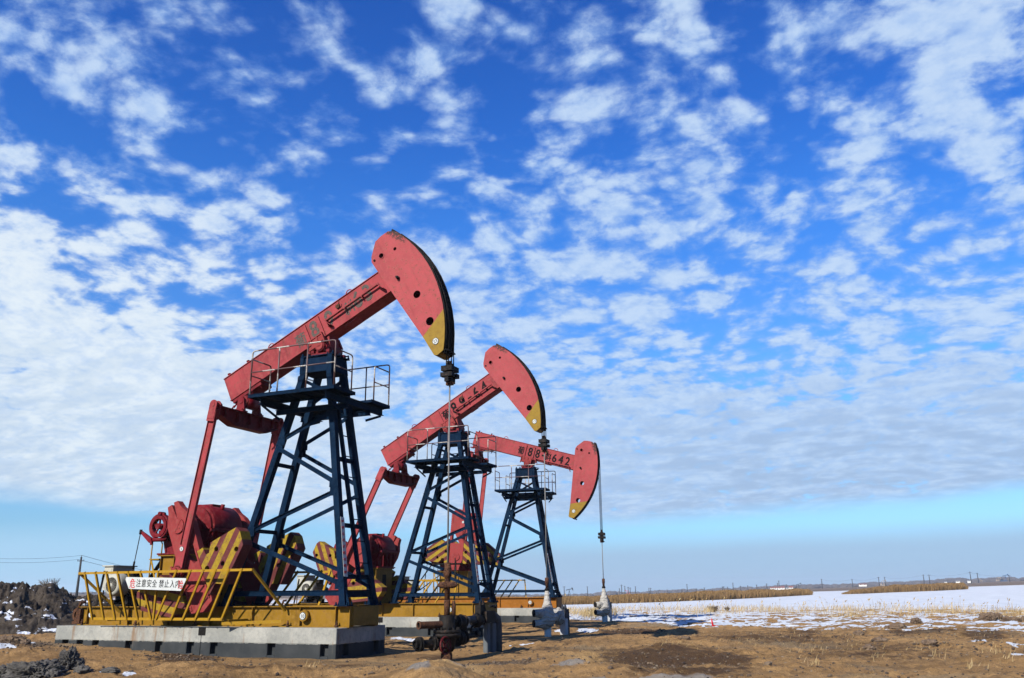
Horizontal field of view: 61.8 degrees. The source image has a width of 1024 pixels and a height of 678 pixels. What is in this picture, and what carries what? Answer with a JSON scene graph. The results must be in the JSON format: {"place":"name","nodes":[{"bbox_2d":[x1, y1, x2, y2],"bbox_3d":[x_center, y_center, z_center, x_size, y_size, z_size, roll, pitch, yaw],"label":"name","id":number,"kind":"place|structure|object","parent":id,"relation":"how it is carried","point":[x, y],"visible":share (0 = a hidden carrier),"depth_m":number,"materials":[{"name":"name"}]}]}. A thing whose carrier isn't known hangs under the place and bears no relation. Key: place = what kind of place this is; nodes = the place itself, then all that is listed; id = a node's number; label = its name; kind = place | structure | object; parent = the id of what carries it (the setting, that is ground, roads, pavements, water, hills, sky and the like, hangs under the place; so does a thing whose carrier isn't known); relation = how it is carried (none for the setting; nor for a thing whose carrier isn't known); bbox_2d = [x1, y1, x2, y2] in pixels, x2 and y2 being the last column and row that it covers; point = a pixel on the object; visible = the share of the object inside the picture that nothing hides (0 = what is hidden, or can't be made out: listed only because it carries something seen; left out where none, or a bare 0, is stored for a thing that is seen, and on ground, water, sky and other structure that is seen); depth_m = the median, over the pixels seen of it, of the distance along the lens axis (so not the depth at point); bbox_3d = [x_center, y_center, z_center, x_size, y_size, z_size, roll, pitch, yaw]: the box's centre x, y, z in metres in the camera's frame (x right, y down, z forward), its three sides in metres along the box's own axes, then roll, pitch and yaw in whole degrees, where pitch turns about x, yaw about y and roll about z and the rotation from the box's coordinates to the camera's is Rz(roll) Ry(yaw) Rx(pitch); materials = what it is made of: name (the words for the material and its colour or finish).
{"place":"outdoors","nodes":[
{"label":"outdoors","id":0,"kind":"place"},
{"bbox_2d":[0,581,1023,677],"bbox_3d":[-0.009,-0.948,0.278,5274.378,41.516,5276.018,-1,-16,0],"label":"ground","id":1,"kind":"structure","parent":0,"point":[979,594],"depth_m":20.07,"materials":[{"name":"brown soil"}]},
{"bbox_2d":[0,664,8,677],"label":"dirt clod","id":2,"kind":"object","parent":1,"relation":"on","point":[3,668],"visible":0.16,"depth_m":14.75,"materials":[{"name":"grey soil"}]},
{"bbox_2d":[0,635,30,644],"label":"dirt clod","id":3,"kind":"object","parent":1,"relation":"on","point":[21,639],"visible":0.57,"depth_m":20.40,"materials":[{"name":"brown soil"}]},
{"bbox_2d":[1,658,68,677],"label":"dirt clod","id":4,"kind":"object","parent":1,"relation":"on","point":[46,668],"visible":0.98,"depth_m":14.39,"materials":[{"name":"grey soil"}]},
{"bbox_2d":[0,581,108,634],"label":"dirt heap","id":5,"kind":"object","parent":1,"relation":"on","point":[49,607],"visible":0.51,"depth_m":35.75,"materials":[{"name":"soil"}]},
{"bbox_2d":[38,578,59,585],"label":"dry shrub","id":6,"kind":"object","parent":5,"relation":"on","point":[44,581],"visible":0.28,"depth_m":42.61,"materials":[{"name":"grey plant"}]},
{"bbox_2d":[58,645,84,669],"bbox_3d":[-8.151,5.979,15.816,0.472,0.610,0.427,-1,-16,0],"label":"dirt clod","id":7,"kind":"object","parent":1,"relation":"on","point":[69,659],"visible":0.78,"depth_m":15.75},
{"bbox_2d":[75,555,83,596],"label":"utility pole","id":8,"kind":"object","parent":1,"relation":"on","point":[77,585],"visible":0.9,"depth_m":110.67,"materials":[{"name":"concrete"}]},
{"bbox_2d":[72,664,93,673],"bbox_3d":[-7.348,5.676,14.641,0.364,0.205,0.264,-1,-16,0],"label":"dirt clod","id":9,"kind":"object","parent":1,"relation":"on","point":[82,669],"visible":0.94,"depth_m":14.59,"materials":[{"name":"grey soil"}]},
{"bbox_2d":[101,666,120,673],"bbox_3d":[-6.832,5.665,14.608,0.388,0.150,0.228,-1,-16,0],"label":"dirt clod","id":10,"kind":"object","parent":1,"relation":"on","point":[112,669],"visible":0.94,"depth_m":14.54,"materials":[{"name":"grey soil"}]},
{"bbox_2d":[55,625,384,659],"bbox_3d":[-7.256,7.549,20.786,8.430,1.131,2.006,-7,-18,22],"label":"concrete foundation","id":11,"kind":"object","parent":1,"relation":"on","point":[322,643],"visible":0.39,"depth_m":19.54,"materials":[{"name":"white concrete"}]},
{"bbox_2d":[72,229,458,627],"bbox_3d":[-6.273,2.288,21.868,10.795,9.556,3.088,-7,-18,22],"label":"pumpjack","id":12,"kind":"object","parent":11,"relation":"on","point":[213,553],"visible":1,"depth_m":20.91,"materials":[{"name":"yellow paint"}]},
{"bbox_2d":[126,577,185,590],"bbox_3d":[-8.345,5.739,20.061,1.870,0.330,0.091,-7,-18,22],"label":"warning sign","id":13,"kind":"object","parent":12,"relation":"attached to","point":[171,584],"visible":1,"depth_m":20.01,"materials":[{"name":"white metal"}]},
{"bbox_2d":[378,617,491,636],"bbox_3d":[-4.669,10.564,30.773,8.430,1.131,2.006,-7,-18,22],"label":"concrete foundation","id":14,"kind":"object","parent":1,"relation":"on","point":[401,626],"visible":0.13,"depth_m":29.37,"materials":[{"name":"white concrete"}]},
{"bbox_2d":[281,343,549,616],"bbox_3d":[-3.655,5.279,31.935,10.795,9.648,2.943,-7,-18,22],"label":"pumpjack","id":15,"kind":"object","parent":14,"relation":"on","point":[511,376],"visible":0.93,"depth_m":31.10,"materials":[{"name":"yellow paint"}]},
{"bbox_2d":[412,558,501,660],"bbox_3d":[-1.091,6.255,19.505,0.816,2.383,3.487,-7,-18,22],"label":"wellhead","id":16,"kind":"object","parent":1,"relation":"on","point":[450,633],"visible":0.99,"depth_m":18.79,"materials":[{"name":"metal"}]},
{"bbox_2d":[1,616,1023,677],"bbox_3d":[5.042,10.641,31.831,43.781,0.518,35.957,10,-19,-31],"label":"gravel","id":17,"kind":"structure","parent":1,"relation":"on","point":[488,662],"depth_m":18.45,"materials":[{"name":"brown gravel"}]},
{"bbox_2d":[497,607,560,622],"bbox_3d":[-1.921,13.289,40.413,8.430,1.131,2.006,-5,-17,15],"label":"concrete foundation","id":18,"kind":"object","parent":1,"relation":"on","point":[517,615],"visible":0.02,"depth_m":38.93,"materials":[{"name":"white concrete"}]},
{"bbox_2d":[398,431,605,607],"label":"pumpjack","id":19,"kind":"object","parent":18,"relation":"on","point":[583,463],"visible":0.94,"depth_m":40.68,"materials":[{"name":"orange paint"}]},
{"bbox_2d":[68,576,1023,596],"bbox_3d":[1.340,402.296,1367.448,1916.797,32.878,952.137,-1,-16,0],"label":"woods","id":20,"kind":"object","parent":1,"relation":"on","point":[871,584],"visible":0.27,"depth_m":1124.41,"materials":[{"name":"brown plant"}]},
{"bbox_2d":[532,578,569,636],"bbox_3d":[1.425,9.327,29.345,0.717,2.193,2.526,-7,-18,22],"label":"wellhead","id":21,"kind":"object","parent":1,"relation":"on","point":[548,615],"visible":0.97,"depth_m":28.54,"materials":[{"name":"metal"}]},
{"bbox_2d":[594,579,611,621],"bbox_3d":[4.392,12.185,39.446,0.642,2.193,2.040,-9,-18,26],"label":"wellhead","id":22,"kind":"object","parent":1,"relation":"on","point":[603,605],"visible":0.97,"depth_m":38.75,"materials":[{"name":"metal"}]},
{"bbox_2d":[423,588,812,604],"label":"reed bed","id":23,"kind":"object","parent":1,"relation":"on","point":[688,596],"visible":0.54,"depth_m":115.64,"materials":[{"name":"brown plant"}]},
{"bbox_2d":[303,596,1023,668],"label":"snow","id":24,"kind":"structure","parent":1,"relation":"on","point":[585,612],"depth_m":48.83,"materials":[{"name":"white snow"}]},
{"bbox_2d":[679,636,690,639],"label":"dirt clod","id":25,"kind":"object","parent":1,"relation":"on","point":[686,637],"visible":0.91,"depth_m":23.25,"materials":[{"name":"brown soil"}]},
{"bbox_2d":[853,630,864,634],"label":"dirt clod","id":26,"kind":"object","parent":1,"relation":"on","point":[858,632],"visible":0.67,"depth_m":25.12,"materials":[{"name":"brown soil"}]},
{"bbox_2d":[863,644,875,649],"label":"dirt clod","id":27,"kind":"object","parent":1,"relation":"on","point":[868,647],"visible":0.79,"depth_m":19.85,"materials":[{"name":"brown soil"}]},
{"bbox_2d":[873,636,887,641],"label":"dirt clod","id":28,"kind":"object","parent":1,"relation":"on","point":[879,639],"visible":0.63,"depth_m":23.47,"materials":[{"name":"brown soil"}]},
{"bbox_2d":[884,623,906,629],"bbox_3d":[13.281,9.975,29.596,0.854,0.283,0.386,-1,-16,0],"label":"dirt clod","id":29,"kind":"object","parent":1,"relation":"on","point":[896,626],"visible":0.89,"depth_m":29.52,"materials":[{"name":"brown soil"}]},
{"bbox_2d":[841,582,967,593],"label":"reed bed","id":30,"kind":"object","parent":1,"relation":"on","point":[919,587],"visible":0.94,"depth_m":172.38,"materials":[{"name":"brown plant"}]},
{"bbox_2d":[910,617,922,623],"bbox_3d":[16.233,11.366,34.408,0.528,0.353,0.444,-1,-16,0],"label":"dirt clod","id":31,"kind":"object","parent":1,"relation":"on","point":[916,620],"visible":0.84,"depth_m":34.31,"materials":[{"name":"brown soil"}]},
{"bbox_2d":[921,639,937,645],"bbox_3d":[10.294,7.505,21.099,0.433,0.226,0.330,-1,-16,0],"label":"dirt clod","id":32,"kind":"object","parent":1,"relation":"on","point":[928,642],"visible":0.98,"depth_m":21.03,"materials":[{"name":"brown soil"}]},
{"bbox_2d":[977,612,998,620],"bbox_3d":[20.625,12.097,37.048,0.829,0.548,0.818,-11,-19,32],"label":"dirt clod","id":33,"kind":"object","parent":1,"relation":"on","point":[989,616],"visible":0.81,"depth_m":36.87,"materials":[{"name":"brown soil"}]},
{"bbox_2d":[994,613,1002,619],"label":"dirt clod","id":34,"kind":"object","parent":1,"relation":"on","point":[1000,615],"visible":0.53,"depth_m":38.67,"materials":[{"name":"brown soil"}]},
{"bbox_2d":[999,615,1017,620],"bbox_3d":[21.438,12.108,36.812,0.948,0.437,0.490,-1,-16,0],"label":"dirt clod","id":35,"kind":"object","parent":1,"relation":"on","point":[1007,618],"visible":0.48,"depth_m":36.73,"materials":[{"name":"brown soil"}]},
{"bbox_2d":[1015,615,1023,621],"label":"dirt clod","id":36,"kind":"object","parent":1,"relation":"on","point":[1021,619],"visible":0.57,"depth_m":35.77,"materials":[{"name":"brown soil"}]},
{"bbox_2d":[0,0,1023,594],"label":"sky","id":37,"kind":"structure","parent":0,"point":[765,258],"materials":[{"name":"blue"}]},
{"bbox_2d":[41,628,1021,676],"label":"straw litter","id":38,"kind":"object","parent":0,"point":[753,655],"visible":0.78,"depth_m":17.05,"materials":[{"name":"brown plant"}]},
{"bbox_2d":[708,605,717,611],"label":"dry shrub","id":39,"kind":"object","parent":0,"point":[713,607],"visible":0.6,"depth_m":52.49,"materials":[{"name":"brown plant"}]}
]}

